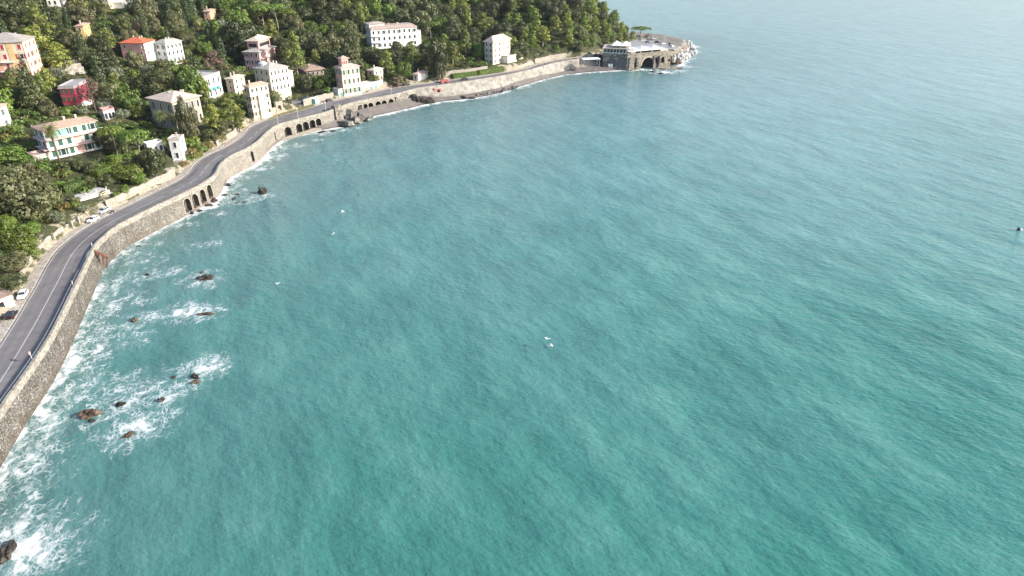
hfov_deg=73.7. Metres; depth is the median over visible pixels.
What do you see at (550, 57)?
garden wall
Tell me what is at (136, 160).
oak tree
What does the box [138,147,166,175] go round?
oak tree
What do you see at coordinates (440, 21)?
broadleaf tree
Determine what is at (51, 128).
palm tree
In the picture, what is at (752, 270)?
sea
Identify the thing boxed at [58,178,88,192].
hedge
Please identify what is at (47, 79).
pine tree
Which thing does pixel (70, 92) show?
crimson villa
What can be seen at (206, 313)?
sea rock
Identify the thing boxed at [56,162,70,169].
oak tree
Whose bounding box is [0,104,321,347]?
road edge line
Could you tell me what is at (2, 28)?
oak tree
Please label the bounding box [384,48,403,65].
oak tree
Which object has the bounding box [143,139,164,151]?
white outbuilding
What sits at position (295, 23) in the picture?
evergreen tree
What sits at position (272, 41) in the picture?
oak tree
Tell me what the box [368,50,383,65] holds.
oak tree
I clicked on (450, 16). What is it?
oak tree
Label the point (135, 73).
shrub
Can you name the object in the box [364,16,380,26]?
oak tree
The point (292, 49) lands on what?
pine tree
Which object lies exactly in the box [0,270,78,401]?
guard rail
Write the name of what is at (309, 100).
garden wall
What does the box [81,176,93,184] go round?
oak tree
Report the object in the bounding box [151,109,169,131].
palm tree
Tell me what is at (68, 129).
window
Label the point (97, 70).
cypress tree
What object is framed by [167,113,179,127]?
palm tree
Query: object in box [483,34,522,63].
end villa
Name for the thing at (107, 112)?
pink white hut
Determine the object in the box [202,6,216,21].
orange turret
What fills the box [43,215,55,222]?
dry shrub
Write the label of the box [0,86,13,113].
broadleaf tree
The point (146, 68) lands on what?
olive tree
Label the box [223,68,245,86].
evergreen tree
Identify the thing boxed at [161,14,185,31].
evergreen tree
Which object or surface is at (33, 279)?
pavement
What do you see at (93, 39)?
oak tree
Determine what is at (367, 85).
garage row
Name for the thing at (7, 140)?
shrub
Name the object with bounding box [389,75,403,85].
evergreen tree
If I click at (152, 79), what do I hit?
oak tree
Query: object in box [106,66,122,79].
olive tree
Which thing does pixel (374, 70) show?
cream house
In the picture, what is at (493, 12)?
oak tree
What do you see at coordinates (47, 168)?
shrub
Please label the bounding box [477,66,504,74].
hedge
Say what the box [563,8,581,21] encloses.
oak tree
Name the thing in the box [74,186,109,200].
white terrace
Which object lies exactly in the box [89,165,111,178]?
hedge
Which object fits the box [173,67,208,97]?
broadleaf tree
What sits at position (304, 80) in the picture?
oak tree
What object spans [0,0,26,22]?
oak tree
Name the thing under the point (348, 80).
belvedere house
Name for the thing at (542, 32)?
pine tree
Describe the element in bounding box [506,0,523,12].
pine tree
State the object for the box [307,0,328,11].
oak tree
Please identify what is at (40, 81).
pine tree
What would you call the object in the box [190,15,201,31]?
palm tree
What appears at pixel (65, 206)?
dry shrub
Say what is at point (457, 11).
oak tree
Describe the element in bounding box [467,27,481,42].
oak tree
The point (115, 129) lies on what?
umbrella pine
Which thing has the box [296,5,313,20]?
oak tree
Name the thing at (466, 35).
pine tree
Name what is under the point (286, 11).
umbrella pine
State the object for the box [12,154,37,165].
broadleaf tree
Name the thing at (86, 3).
pine tree
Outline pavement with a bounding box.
[0,57,578,342]
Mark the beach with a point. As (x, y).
(385, 108)
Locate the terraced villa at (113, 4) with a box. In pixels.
[102,0,132,8]
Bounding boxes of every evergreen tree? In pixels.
[0,164,64,222]
[0,249,29,271]
[2,69,21,86]
[13,160,54,190]
[21,0,39,6]
[23,90,45,106]
[37,100,58,117]
[54,28,77,48]
[56,74,78,85]
[63,0,96,23]
[94,82,122,105]
[98,120,116,137]
[117,29,138,43]
[124,49,143,68]
[127,0,159,23]
[145,16,160,33]
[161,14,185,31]
[173,95,199,140]
[212,69,226,89]
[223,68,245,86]
[261,0,271,4]
[287,14,304,30]
[309,32,323,44]
[325,30,343,48]
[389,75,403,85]
[410,10,431,34]
[470,3,484,14]
[511,21,528,40]
[544,2,562,17]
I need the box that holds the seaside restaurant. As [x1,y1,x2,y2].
[602,41,671,69]
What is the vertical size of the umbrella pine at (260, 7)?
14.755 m
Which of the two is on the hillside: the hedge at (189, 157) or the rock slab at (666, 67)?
the hedge at (189, 157)
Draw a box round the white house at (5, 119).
[0,103,12,129]
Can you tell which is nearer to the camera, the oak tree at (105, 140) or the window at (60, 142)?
the window at (60, 142)
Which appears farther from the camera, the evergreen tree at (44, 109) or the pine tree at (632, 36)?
the pine tree at (632, 36)
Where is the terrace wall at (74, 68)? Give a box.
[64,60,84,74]
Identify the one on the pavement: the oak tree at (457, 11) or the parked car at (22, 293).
the parked car at (22, 293)
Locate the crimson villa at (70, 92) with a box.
[57,79,93,108]
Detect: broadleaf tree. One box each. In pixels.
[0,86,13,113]
[0,143,25,163]
[0,214,17,231]
[0,223,39,251]
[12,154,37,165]
[20,220,40,231]
[24,246,42,257]
[106,154,122,164]
[112,82,142,112]
[113,163,143,182]
[129,104,146,119]
[130,173,147,183]
[169,64,178,73]
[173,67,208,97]
[195,41,213,57]
[208,33,223,46]
[223,9,251,26]
[229,0,250,13]
[294,73,302,85]
[303,21,318,31]
[313,78,322,88]
[318,24,329,33]
[333,19,353,36]
[364,0,383,14]
[395,61,412,81]
[430,16,447,32]
[471,43,484,58]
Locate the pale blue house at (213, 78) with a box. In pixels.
[180,70,222,101]
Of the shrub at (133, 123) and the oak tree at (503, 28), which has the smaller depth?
the shrub at (133, 123)
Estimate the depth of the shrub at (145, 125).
281.11 m
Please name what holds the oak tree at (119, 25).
on the hillside
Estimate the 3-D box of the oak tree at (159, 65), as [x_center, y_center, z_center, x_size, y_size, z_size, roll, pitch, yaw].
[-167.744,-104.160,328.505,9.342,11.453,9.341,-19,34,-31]
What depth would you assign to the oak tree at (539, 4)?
481.42 m
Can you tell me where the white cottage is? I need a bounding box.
[413,69,428,80]
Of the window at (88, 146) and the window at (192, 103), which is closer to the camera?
the window at (88, 146)
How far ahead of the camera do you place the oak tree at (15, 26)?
320.50 m
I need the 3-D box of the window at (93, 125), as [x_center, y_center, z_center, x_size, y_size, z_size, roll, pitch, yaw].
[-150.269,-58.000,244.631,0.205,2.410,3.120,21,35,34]
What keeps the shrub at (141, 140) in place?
on the hillside
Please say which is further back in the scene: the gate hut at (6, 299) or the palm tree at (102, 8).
the palm tree at (102, 8)
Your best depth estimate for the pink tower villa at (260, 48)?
364.83 m
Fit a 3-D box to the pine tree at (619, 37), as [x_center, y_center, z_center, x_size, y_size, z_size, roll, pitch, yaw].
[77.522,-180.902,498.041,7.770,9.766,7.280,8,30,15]
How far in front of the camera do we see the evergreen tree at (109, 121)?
260.93 m
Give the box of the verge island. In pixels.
[268,104,314,119]
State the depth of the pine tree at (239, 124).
297.38 m
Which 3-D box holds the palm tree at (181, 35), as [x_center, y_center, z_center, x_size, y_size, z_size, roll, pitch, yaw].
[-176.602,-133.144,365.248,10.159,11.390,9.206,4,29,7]
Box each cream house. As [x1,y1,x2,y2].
[46,0,67,10]
[367,65,383,79]
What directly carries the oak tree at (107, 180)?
on the hillside
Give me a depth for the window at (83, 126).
242.60 m
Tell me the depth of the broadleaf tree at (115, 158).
241.06 m
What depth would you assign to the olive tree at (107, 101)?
282.21 m
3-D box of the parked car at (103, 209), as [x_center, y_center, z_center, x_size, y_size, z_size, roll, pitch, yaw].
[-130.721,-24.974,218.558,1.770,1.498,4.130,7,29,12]
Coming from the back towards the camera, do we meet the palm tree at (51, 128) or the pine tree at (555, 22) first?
the pine tree at (555, 22)
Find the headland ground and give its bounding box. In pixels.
[595,32,687,65]
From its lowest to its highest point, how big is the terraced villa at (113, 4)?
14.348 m
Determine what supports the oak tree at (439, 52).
on the hillside
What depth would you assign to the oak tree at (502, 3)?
499.93 m
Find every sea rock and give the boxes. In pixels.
[0,539,16,563]
[77,408,102,419]
[115,402,125,406]
[120,430,134,438]
[191,373,199,378]
[196,312,214,315]
[198,274,213,280]
[258,187,266,194]
[411,94,418,101]
[415,96,434,103]
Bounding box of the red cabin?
[434,87,441,91]
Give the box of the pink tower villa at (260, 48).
[242,34,276,71]
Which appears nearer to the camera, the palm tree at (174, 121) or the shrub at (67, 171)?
the shrub at (67, 171)
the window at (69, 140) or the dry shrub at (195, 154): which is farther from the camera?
the dry shrub at (195, 154)
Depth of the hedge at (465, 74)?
402.48 m
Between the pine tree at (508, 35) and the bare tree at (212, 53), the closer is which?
the bare tree at (212, 53)
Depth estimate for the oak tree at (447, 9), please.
470.15 m
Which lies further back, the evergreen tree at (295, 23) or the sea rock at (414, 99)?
the evergreen tree at (295, 23)
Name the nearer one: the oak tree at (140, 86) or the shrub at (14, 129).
the shrub at (14, 129)
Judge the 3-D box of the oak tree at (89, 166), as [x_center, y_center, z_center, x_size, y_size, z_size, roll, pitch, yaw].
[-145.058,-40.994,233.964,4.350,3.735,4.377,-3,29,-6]
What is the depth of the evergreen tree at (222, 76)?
334.31 m
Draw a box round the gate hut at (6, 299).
[0,289,14,306]
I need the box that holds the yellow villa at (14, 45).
[0,32,43,76]
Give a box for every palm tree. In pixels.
[38,122,60,160]
[95,2,109,19]
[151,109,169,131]
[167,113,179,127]
[172,27,188,44]
[182,44,190,56]
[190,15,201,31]
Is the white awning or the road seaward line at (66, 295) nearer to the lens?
the road seaward line at (66, 295)
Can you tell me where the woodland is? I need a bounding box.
[0,0,628,258]
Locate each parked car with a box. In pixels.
[5,309,17,319]
[16,288,28,299]
[86,215,99,222]
[97,206,110,213]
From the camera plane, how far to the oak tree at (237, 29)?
367.96 m
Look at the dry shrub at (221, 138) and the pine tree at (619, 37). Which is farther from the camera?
the pine tree at (619, 37)
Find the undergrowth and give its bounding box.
[0,0,623,264]
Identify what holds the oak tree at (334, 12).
on the hillside
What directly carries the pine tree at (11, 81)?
on the hillside
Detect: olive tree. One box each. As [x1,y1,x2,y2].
[2,66,20,77]
[47,210,66,223]
[49,65,67,78]
[75,105,89,114]
[77,205,89,212]
[95,98,112,107]
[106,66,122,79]
[112,108,130,120]
[138,64,152,73]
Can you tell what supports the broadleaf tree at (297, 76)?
on the hillside
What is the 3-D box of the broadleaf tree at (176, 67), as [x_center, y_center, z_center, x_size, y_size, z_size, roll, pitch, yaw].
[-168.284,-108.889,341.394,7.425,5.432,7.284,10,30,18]
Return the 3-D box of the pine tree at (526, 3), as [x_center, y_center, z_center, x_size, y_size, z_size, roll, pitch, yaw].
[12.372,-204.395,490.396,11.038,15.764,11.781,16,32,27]
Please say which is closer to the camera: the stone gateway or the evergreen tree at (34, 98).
the evergreen tree at (34, 98)
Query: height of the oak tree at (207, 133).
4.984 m
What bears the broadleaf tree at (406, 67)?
on the hillside
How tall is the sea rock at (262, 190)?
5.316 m
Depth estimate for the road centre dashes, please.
269.05 m
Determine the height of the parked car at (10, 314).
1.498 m
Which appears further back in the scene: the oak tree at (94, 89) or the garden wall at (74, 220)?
the oak tree at (94, 89)
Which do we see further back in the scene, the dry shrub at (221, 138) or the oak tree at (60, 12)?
the oak tree at (60, 12)
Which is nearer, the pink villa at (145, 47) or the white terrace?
the white terrace
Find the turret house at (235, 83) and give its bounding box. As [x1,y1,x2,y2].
[224,71,244,94]
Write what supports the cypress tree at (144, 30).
on the hillside
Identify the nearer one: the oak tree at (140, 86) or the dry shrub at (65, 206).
the dry shrub at (65, 206)
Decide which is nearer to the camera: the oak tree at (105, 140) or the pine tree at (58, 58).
the oak tree at (105, 140)
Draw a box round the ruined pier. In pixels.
[325,104,363,125]
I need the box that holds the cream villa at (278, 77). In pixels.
[252,60,294,99]
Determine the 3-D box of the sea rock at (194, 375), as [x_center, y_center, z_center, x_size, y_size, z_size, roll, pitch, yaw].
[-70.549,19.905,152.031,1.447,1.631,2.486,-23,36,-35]
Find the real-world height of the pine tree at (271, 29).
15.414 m
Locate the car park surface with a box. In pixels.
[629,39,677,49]
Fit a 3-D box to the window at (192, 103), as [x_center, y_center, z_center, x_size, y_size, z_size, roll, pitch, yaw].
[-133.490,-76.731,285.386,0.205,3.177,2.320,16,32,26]
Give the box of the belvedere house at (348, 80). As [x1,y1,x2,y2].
[333,56,361,96]
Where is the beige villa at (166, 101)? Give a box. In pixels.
[145,89,202,130]
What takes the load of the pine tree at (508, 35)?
on the hillside
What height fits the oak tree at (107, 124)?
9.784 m
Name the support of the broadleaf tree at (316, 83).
on the hillside
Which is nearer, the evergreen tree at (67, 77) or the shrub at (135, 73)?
the evergreen tree at (67, 77)
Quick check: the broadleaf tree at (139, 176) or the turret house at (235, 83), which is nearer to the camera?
the broadleaf tree at (139, 176)
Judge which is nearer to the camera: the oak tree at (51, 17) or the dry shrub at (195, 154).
the dry shrub at (195, 154)
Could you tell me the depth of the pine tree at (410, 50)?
396.18 m
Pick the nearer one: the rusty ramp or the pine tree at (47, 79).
the rusty ramp
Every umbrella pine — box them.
[96,124,124,154]
[114,128,150,163]
[251,5,268,29]
[267,3,284,30]
[277,9,295,25]
[422,21,438,38]
[630,26,651,38]
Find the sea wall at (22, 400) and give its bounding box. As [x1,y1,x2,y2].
[0,93,401,467]
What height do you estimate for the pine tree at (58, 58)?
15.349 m
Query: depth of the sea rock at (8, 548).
109.38 m
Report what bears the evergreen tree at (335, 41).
on the hillside
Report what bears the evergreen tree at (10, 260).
on the hillside
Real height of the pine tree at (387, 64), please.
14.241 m
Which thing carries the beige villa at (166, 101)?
on the hillside
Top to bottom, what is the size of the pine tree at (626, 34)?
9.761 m
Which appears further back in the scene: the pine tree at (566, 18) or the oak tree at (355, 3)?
the pine tree at (566, 18)
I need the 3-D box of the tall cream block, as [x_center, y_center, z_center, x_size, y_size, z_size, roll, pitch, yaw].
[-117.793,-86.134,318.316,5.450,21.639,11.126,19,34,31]
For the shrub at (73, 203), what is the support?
on the hillside
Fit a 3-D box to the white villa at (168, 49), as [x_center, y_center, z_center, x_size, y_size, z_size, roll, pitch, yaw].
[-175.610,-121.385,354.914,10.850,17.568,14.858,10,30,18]
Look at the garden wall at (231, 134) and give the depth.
290.62 m
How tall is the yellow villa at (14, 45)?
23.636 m
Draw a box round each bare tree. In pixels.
[79,74,99,111]
[131,20,140,32]
[204,50,221,70]
[214,58,227,73]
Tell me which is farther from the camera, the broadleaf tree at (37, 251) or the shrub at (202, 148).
the shrub at (202, 148)
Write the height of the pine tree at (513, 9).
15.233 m
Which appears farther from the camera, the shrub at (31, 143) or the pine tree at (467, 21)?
the pine tree at (467, 21)
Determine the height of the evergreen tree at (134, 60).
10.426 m
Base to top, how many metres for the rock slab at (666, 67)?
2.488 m
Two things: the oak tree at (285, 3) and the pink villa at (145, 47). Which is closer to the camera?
the pink villa at (145, 47)
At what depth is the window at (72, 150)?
241.95 m
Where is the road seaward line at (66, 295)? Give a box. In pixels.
[13,168,215,385]
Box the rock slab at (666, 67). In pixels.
[653,66,681,69]
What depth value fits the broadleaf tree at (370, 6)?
449.65 m
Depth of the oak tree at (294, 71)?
358.73 m
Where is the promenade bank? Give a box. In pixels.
[396,59,578,100]
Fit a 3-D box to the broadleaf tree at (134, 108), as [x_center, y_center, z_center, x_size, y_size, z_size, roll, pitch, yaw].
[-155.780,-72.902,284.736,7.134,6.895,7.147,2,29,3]
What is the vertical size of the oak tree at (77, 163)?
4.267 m
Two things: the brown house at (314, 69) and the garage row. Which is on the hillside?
the brown house at (314, 69)
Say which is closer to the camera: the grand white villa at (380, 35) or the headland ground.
the grand white villa at (380, 35)
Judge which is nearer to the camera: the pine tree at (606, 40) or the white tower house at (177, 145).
the white tower house at (177, 145)
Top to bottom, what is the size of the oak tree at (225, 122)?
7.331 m
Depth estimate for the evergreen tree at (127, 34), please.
348.46 m
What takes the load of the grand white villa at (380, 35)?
on the hillside
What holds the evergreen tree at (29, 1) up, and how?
on the hillside
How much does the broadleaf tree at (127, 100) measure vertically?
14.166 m
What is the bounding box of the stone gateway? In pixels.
[273,100,283,111]
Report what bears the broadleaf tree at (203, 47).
on the hillside
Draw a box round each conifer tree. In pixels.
[13,54,51,107]
[91,31,128,76]
[273,30,292,64]
[336,20,367,68]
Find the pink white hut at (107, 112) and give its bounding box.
[99,106,115,121]
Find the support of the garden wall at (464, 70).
on the hillside
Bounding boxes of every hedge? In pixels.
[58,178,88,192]
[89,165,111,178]
[186,150,202,159]
[451,71,477,78]
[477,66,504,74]
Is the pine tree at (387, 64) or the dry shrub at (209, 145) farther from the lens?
the pine tree at (387, 64)
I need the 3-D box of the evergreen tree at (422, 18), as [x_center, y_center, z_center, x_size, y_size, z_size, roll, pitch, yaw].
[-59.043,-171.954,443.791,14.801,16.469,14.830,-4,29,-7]
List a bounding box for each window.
[57,139,63,145]
[58,148,68,155]
[61,127,71,133]
[66,137,72,143]
[69,146,75,153]
[72,126,78,132]
[81,124,87,131]
[83,134,89,140]
[84,142,94,149]
[87,122,97,129]
[189,100,195,107]
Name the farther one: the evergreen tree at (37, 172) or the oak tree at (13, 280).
the evergreen tree at (37, 172)
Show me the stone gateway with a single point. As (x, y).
(278, 103)
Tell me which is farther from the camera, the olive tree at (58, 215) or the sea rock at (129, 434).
the olive tree at (58, 215)
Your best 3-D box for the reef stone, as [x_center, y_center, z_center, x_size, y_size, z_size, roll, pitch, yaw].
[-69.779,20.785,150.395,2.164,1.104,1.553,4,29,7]
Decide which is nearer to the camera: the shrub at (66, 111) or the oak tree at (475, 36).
the shrub at (66, 111)
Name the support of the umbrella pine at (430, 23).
on the hillside
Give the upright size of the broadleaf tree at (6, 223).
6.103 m
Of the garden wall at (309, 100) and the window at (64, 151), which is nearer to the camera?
the window at (64, 151)
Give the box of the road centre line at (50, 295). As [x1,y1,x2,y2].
[0,202,150,381]
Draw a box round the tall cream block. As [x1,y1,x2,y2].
[242,80,272,118]
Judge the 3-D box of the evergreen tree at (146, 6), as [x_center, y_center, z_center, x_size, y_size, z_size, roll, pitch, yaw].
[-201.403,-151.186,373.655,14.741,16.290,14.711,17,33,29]
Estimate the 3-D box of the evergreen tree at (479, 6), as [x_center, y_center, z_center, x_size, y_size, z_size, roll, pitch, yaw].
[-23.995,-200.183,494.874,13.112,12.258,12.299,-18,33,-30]
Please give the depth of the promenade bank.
397.25 m
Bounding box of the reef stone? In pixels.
[190,379,200,383]
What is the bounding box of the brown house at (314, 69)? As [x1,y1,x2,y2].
[295,63,325,76]
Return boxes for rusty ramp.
[95,250,107,265]
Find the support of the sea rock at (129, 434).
in the sea
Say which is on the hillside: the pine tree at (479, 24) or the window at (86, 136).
the pine tree at (479, 24)
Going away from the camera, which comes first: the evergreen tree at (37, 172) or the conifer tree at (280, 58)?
the evergreen tree at (37, 172)
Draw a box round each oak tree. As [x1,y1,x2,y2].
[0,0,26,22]
[0,26,6,32]
[0,272,28,289]
[5,17,26,33]
[7,86,24,103]
[27,8,60,33]
[44,5,66,21]
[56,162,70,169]
[69,159,82,170]
[70,48,93,68]
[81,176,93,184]
[82,163,94,172]
[83,0,99,8]
[86,35,102,49]
[89,82,101,94]
[91,128,112,144]
[96,173,114,187]
[102,122,122,144]
[102,141,121,154]
[110,15,132,33]
[118,75,137,91]
[130,76,153,96]
[130,155,148,172]
[133,69,176,96]
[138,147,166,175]
[152,59,173,75]
[156,0,184,21]
[159,69,174,84]
[182,37,200,53]
[200,128,216,138]
[209,118,229,133]
[216,20,259,62]
[269,35,276,48]
[271,0,290,19]
[273,39,289,55]
[284,64,296,77]
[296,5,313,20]
[296,74,312,91]
[306,37,330,56]
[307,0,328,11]
[325,5,343,21]
[327,0,344,11]
[328,66,335,83]
[335,27,359,48]
[346,8,358,22]
[352,0,367,12]
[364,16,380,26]
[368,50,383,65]
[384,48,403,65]
[389,7,410,22]
[391,41,402,50]
[419,1,438,19]
[424,38,449,79]
[435,2,452,14]
[440,27,457,42]
[442,13,460,28]
[442,19,461,36]
[454,4,470,21]
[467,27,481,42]
[483,1,500,18]
[490,0,507,13]
[491,23,512,37]
[533,0,552,14]
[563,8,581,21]
[566,0,584,9]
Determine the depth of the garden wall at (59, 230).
193.49 m
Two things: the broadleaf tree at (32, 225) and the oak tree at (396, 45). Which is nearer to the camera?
the broadleaf tree at (32, 225)
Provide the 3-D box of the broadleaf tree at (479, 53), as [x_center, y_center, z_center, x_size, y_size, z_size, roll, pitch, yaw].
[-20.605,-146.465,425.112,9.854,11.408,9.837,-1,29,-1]
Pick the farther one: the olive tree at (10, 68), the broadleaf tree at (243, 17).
the broadleaf tree at (243, 17)
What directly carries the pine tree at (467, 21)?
on the hillside
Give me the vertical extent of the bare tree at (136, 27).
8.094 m
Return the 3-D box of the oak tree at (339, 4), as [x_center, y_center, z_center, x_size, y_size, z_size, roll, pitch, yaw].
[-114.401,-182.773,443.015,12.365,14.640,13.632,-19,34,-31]
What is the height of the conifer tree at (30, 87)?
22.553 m
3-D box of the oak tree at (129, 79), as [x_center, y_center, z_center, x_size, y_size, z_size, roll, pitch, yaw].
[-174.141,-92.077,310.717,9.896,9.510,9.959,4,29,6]
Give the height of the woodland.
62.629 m
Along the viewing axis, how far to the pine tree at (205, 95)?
307.99 m
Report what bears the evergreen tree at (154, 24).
on the hillside
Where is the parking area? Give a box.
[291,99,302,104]
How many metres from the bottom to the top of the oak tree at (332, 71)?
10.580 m
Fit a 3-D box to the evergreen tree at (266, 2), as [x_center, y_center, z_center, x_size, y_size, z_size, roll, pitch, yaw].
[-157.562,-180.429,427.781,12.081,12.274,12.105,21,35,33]
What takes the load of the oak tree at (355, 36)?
on the hillside
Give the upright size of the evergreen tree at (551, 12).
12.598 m
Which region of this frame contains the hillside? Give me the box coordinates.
[0,0,629,321]
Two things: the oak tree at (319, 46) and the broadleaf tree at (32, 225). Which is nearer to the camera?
the broadleaf tree at (32, 225)
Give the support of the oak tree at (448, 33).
on the hillside
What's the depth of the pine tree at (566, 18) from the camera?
469.81 m
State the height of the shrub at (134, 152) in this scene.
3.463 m
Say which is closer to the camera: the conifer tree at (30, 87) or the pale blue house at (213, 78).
the conifer tree at (30, 87)
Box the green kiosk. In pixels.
[312,97,318,103]
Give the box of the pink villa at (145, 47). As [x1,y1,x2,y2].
[119,35,157,63]
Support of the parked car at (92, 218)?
on the pavement
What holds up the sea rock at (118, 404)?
in the sea
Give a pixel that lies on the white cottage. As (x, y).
(418, 75)
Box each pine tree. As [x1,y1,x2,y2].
[1,72,16,89]
[17,24,56,64]
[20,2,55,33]
[34,72,52,99]
[41,67,56,91]
[42,41,75,75]
[69,0,91,8]
[99,28,115,50]
[106,72,121,85]
[199,78,214,104]
[201,104,224,133]
[217,94,246,127]
[231,115,245,131]
[247,0,265,23]
[265,19,278,36]
[283,30,306,73]
[309,49,320,63]
[321,68,335,86]
[355,2,366,33]
[378,50,394,71]
[404,41,420,67]
[445,43,460,64]
[459,29,471,55]
[460,5,472,26]
[474,12,493,29]
[502,31,513,49]
[504,0,520,17]
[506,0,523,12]
[508,13,524,27]
[522,0,533,13]
[533,25,550,46]
[547,15,563,36]
[560,10,572,28]
[581,0,598,19]
[602,38,610,46]
[610,35,615,43]
[616,33,623,42]
[622,31,630,41]
[629,31,636,39]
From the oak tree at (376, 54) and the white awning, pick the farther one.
the white awning
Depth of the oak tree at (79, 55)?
317.95 m
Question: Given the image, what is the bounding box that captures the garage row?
[332,79,382,96]
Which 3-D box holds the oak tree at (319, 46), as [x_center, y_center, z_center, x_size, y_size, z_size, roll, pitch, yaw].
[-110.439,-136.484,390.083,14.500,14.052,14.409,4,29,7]
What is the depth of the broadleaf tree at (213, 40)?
372.58 m
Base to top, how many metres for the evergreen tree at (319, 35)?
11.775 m
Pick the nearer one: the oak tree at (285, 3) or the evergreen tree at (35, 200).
the evergreen tree at (35, 200)
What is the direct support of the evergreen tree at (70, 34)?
on the hillside
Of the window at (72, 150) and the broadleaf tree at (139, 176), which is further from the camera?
the window at (72, 150)
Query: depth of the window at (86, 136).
244.26 m
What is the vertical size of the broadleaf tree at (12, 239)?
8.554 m
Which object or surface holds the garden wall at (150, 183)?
on the hillside
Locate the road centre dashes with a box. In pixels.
[173,92,389,191]
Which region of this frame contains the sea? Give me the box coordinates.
[0,0,1023,575]
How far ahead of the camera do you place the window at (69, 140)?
240.30 m
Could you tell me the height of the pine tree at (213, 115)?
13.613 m
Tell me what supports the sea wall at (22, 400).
in the sea
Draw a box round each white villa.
[26,114,104,163]
[153,37,184,63]
[364,21,420,48]
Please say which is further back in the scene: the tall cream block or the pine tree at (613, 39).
the pine tree at (613, 39)
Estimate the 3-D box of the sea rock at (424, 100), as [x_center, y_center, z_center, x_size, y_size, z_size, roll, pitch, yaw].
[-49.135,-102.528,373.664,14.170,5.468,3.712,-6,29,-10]
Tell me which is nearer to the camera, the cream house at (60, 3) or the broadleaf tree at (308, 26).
the cream house at (60, 3)
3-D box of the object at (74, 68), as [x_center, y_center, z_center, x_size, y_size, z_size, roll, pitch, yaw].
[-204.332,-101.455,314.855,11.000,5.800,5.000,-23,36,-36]
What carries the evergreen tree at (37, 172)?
on the hillside
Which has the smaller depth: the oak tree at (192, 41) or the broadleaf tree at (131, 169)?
the broadleaf tree at (131, 169)
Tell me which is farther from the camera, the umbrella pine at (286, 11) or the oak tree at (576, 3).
the oak tree at (576, 3)
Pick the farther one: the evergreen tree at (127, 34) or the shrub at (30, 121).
the evergreen tree at (127, 34)
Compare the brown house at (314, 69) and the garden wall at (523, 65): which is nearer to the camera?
the brown house at (314, 69)
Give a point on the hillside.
(95, 158)
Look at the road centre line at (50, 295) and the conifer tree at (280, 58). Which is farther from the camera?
the conifer tree at (280, 58)
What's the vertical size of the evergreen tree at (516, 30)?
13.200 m
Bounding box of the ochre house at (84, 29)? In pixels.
[73,20,91,40]
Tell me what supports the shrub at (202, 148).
on the hillside
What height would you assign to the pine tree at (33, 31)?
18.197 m
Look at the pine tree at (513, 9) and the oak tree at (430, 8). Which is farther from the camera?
the pine tree at (513, 9)
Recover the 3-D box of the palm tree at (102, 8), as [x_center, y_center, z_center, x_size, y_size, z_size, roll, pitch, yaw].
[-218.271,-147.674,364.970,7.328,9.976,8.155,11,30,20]
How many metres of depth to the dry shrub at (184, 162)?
256.86 m
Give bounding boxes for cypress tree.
[88,48,108,85]
[137,8,149,37]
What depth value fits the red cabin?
380.32 m
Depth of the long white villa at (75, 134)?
240.10 m
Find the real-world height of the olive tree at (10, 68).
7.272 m
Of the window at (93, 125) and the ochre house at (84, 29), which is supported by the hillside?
the ochre house at (84, 29)
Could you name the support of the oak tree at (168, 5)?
on the hillside
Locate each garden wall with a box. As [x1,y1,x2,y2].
[15,226,63,286]
[64,215,82,226]
[104,168,175,206]
[215,119,245,146]
[303,92,333,105]
[437,66,487,77]
[494,61,531,72]
[534,53,566,62]
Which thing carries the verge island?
on the pavement
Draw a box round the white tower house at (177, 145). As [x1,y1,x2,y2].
[167,132,186,161]
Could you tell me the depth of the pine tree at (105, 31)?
338.67 m
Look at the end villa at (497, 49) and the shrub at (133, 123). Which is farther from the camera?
the end villa at (497, 49)
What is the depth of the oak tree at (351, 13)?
437.79 m
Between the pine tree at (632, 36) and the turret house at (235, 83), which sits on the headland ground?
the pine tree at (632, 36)
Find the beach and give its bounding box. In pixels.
[273,66,620,144]
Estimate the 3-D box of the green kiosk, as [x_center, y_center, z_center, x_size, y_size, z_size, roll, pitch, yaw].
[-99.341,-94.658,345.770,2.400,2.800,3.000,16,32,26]
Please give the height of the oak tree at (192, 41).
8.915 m
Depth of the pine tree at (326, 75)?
359.31 m
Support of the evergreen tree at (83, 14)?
on the hillside
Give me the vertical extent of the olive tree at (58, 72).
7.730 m
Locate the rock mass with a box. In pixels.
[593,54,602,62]
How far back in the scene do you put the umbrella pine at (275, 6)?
405.45 m
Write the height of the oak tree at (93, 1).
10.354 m
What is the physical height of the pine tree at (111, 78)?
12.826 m
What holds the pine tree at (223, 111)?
on the hillside
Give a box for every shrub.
[0,123,24,133]
[0,137,14,144]
[23,141,36,147]
[24,109,42,116]
[25,120,38,125]
[37,166,51,171]
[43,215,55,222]
[53,180,64,187]
[55,202,70,210]
[59,169,71,176]
[60,108,70,115]
[68,200,80,208]
[119,187,129,192]
[127,69,141,76]
[128,121,138,128]
[129,149,138,155]
[133,138,143,144]
[142,122,152,127]
[178,160,190,166]
[184,147,201,157]
[186,136,200,147]
[198,145,209,151]
[200,142,215,149]
[212,134,226,142]
[369,74,379,80]
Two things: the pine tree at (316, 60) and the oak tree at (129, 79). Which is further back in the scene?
the pine tree at (316, 60)
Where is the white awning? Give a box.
[581,57,599,62]
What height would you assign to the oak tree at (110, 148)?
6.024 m
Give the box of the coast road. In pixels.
[0,58,573,403]
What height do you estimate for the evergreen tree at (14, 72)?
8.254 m
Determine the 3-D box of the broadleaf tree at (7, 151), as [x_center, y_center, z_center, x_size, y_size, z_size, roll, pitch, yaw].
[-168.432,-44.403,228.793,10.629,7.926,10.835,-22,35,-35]
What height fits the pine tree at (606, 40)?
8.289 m

